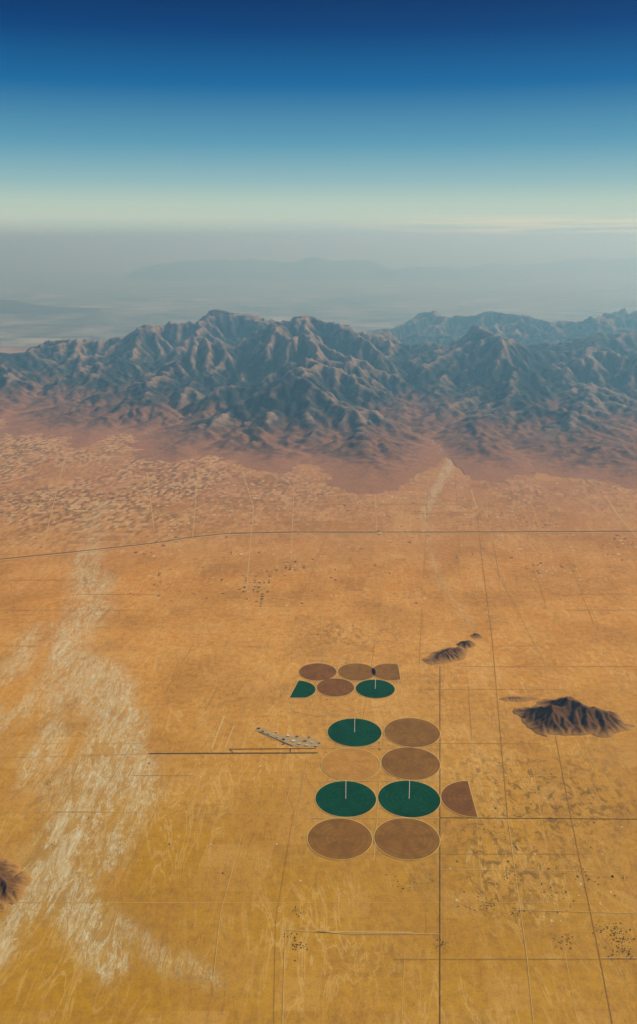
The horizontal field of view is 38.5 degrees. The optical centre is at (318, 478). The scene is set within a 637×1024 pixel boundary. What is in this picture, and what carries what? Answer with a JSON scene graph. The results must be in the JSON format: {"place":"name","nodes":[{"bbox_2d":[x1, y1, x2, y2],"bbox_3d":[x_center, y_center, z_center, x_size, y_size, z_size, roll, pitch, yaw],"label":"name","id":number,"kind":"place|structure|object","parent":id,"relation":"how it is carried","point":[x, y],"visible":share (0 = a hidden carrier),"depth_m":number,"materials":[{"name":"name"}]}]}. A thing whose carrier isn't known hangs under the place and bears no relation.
{"place":"outdoors","nodes":[
{"label":"outdoors","id":0,"kind":"place"},
{"bbox_2d":[0,299,101,313],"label":"distant hills","id":1,"kind":"structure","parent":0,"point":[12,307],"depth_m":920.33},
{"bbox_2d":[289,680,315,697],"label":"irrigated field","id":2,"kind":"structure","parent":0,"point":[303,689],"depth_m":147.71,"materials":[{"name":"green plant"}]},
{"bbox_2d":[10,513,612,1023],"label":"farm road","id":3,"kind":"structure","parent":0,"point":[506,805],"depth_m":115.28,"materials":[{"name":"brown soil"}]},
{"bbox_2d":[298,663,336,680],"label":"fallow field","id":4,"kind":"structure","parent":0,"point":[317,671],"depth_m":154.21,"materials":[{"name":"brown soil"}]},
{"bbox_2d":[0,241,636,1023],"bbox_3d":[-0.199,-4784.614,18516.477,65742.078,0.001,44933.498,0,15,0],"label":"desert ground","id":5,"kind":"structure","parent":0,"point":[152,957],"depth_m":144.63,"materials":[{"name":"orange sand"}]},
{"bbox_2d":[0,858,31,908],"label":"rocky butte","id":6,"kind":"object","parent":5,"relation":"on","point":[15,881],"visible":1,"depth_m":103.00,"materials":[{"name":"brown stone"}]},
{"bbox_2d":[211,716,233,747],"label":"abandoned runway","id":7,"kind":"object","parent":5,"relation":"on","point":[213,743],"visible":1,"depth_m":134.87,"materials":[{"name":"beige concrete"}]},
{"bbox_2d":[149,752,317,753],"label":"airfield runway","id":8,"kind":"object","parent":5,"relation":"on","point":[261,752],"visible":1,"depth_m":129.84,"materials":[{"name":"grey asphalt"}]},
{"bbox_2d":[231,731,312,752],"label":"airfield taxiway","id":9,"kind":"structure","parent":5,"relation":"on","point":[278,748],"depth_m":130.87,"materials":[{"name":"grey asphalt"}]},
{"bbox_2d":[256,727,321,746],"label":"airfield apron","id":10,"kind":"object","parent":5,"relation":"on","point":[288,739],"visible":1,"depth_m":133.29,"materials":[{"name":"concrete"}]},
{"bbox_2d":[0,433,634,948],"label":"planted lots","id":11,"kind":"structure","parent":5,"relation":"on","point":[266,571],"depth_m":245.95,"materials":[{"name":"plant"}]},
{"bbox_2d":[0,419,635,947],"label":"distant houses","id":12,"kind":"structure","parent":5,"relation":"on","point":[244,591],"depth_m":246.83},
{"bbox_2d":[0,531,636,560],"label":"highway","id":13,"kind":"structure","parent":5,"relation":"on","point":[272,532],"depth_m":227.39,"materials":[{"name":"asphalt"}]},
{"bbox_2d":[0,419,636,921],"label":"bare lots","id":14,"kind":"structure","parent":5,"relation":"on","point":[236,553],"depth_m":249.63,"materials":[{"name":"brown soil"}]},
{"bbox_2d":[47,590,632,960],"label":"desert bushes","id":15,"kind":"object","parent":5,"relation":"on","point":[486,908],"visible":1,"depth_m":96.57,"materials":[{"name":"green plant"}]},
{"bbox_2d":[290,661,439,859],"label":"farm lane","id":16,"kind":"structure","parent":5,"relation":"on","point":[377,817],"depth_m":131.16,"materials":[{"name":"brown soil"}]},
{"bbox_2d":[422,647,468,664],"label":"rocky butte","id":17,"kind":"object","parent":5,"relation":"on","point":[448,654],"visible":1,"depth_m":159.29,"materials":[{"name":"brown stone"}]},
{"bbox_2d":[456,640,475,648],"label":"rocky butte","id":18,"kind":"object","parent":5,"relation":"on","point":[466,644],"visible":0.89,"depth_m":164.05,"materials":[{"name":"brown stone"}]},
{"bbox_2d":[470,633,482,638],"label":"rocky butte","id":19,"kind":"object","parent":5,"relation":"on","point":[476,636],"visible":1,"depth_m":167.87,"materials":[{"name":"brown stone"}]},
{"bbox_2d":[499,695,539,701],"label":"rocky butte","id":20,"kind":"object","parent":5,"relation":"on","point":[514,698],"visible":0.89,"depth_m":144.96,"materials":[{"name":"brown stone"}]},
{"bbox_2d":[512,696,635,737],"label":"rocky butte","id":21,"kind":"object","parent":5,"relation":"on","point":[566,716],"visible":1,"depth_m":137.22,"materials":[{"name":"brown stone"}]},
{"bbox_2d":[0,308,636,493],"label":"mountain range","id":22,"kind":"structure","parent":0,"point":[494,397],"depth_m":386.51,"materials":[{"name":"stone"}]},
{"bbox_2d":[0,473,636,1017],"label":"dirt road","id":23,"kind":"structure","parent":0,"point":[324,661],"depth_m":171.13,"materials":[{"name":"brown soil"}]},
{"bbox_2d":[0,468,636,959],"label":"dirt road","id":24,"kind":"structure","parent":0,"point":[350,554],"depth_m":175.17,"materials":[{"name":"brown soil"}]},
{"bbox_2d":[0,453,636,1023],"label":"dirt road","id":25,"kind":"structure","parent":0,"point":[312,727],"depth_m":127.41,"materials":[{"name":"brown soil"}]},
{"bbox_2d":[0,0,636,240],"label":"sky","id":26,"kind":"structure","parent":0,"point":[121,120],"materials":[{"name":"blue"}]},
{"bbox_2d":[122,257,526,280],"bbox_3d":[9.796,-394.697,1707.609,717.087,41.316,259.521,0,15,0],"label":"distant hills","id":27,"kind":"structure","parent":0,"point":[314,269],"depth_m":1650.18,"materials":[{"name":"grey stone"}]},
{"bbox_2d":[316,678,354,696],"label":"fallow field","id":28,"kind":"structure","parent":0,"point":[335,687],"depth_m":148.70,"materials":[{"name":"brown soil"}]},
{"bbox_2d":[307,818,372,859],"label":"fallow field","id":29,"kind":"structure","parent":0,"point":[340,838],"depth_m":111.21,"materials":[{"name":"soil"}]},
{"bbox_2d":[315,781,376,816],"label":"irrigated field","id":30,"kind":"structure","parent":0,"point":[345,798],"depth_m":119.17,"materials":[{"name":"plant"}]},
{"bbox_2d":[321,748,380,780],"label":"fallow field","id":31,"kind":"structure","parent":0,"point":[349,764],"depth_m":126.89,"materials":[{"name":"soil"}]},
{"bbox_2d":[327,718,381,746],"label":"irrigated field","id":32,"kind":"structure","parent":0,"point":[351,732],"depth_m":135.13,"materials":[{"name":"plant"}]},
{"bbox_2d":[337,663,375,680],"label":"fallow field","id":33,"kind":"structure","parent":0,"point":[356,671],"depth_m":154.21,"materials":[{"name":"soil"}]},
{"bbox_2d":[355,679,394,697],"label":"irrigated field","id":34,"kind":"structure","parent":0,"point":[374,688],"depth_m":148.37,"materials":[{"name":"plant"}]},
{"bbox_2d":[372,663,400,680],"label":"fallow field","id":35,"kind":"structure","parent":0,"point":[388,671],"depth_m":154.21,"materials":[{"name":"soil"}]},
{"bbox_2d":[374,818,439,859],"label":"fallow field","id":36,"kind":"structure","parent":0,"point":[407,838],"depth_m":111.21,"materials":[{"name":"soil"}]},
{"bbox_2d":[377,780,440,817],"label":"irrigated field","id":37,"kind":"structure","parent":0,"point":[409,799],"depth_m":119.17,"materials":[{"name":"plant"}]},
{"bbox_2d":[381,747,440,779],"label":"fallow field","id":38,"kind":"structure","parent":0,"point":[410,763],"depth_m":127.13,"materials":[{"name":"soil"}]},
{"bbox_2d":[384,718,440,746],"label":"fallow field","id":39,"kind":"structure","parent":0,"point":[411,732],"depth_m":135.13,"materials":[{"name":"soil"}]},
{"bbox_2d":[440,781,477,816],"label":"fallow field","id":40,"kind":"structure","parent":0,"point":[457,797],"depth_m":119.17,"materials":[{"name":"brown soil"}]},
{"bbox_2d":[440,817,596,818],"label":"paved road","id":41,"kind":"structure","parent":0,"point":[538,818],"depth_m":115.08,"materials":[{"name":"grey asphalt"}]},
{"bbox_2d":[442,257,636,276],"bbox_3d":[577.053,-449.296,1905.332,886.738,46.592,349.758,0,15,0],"label":"distant hills","id":42,"kind":"structure","parent":0,"point":[597,267],"depth_m":1863.12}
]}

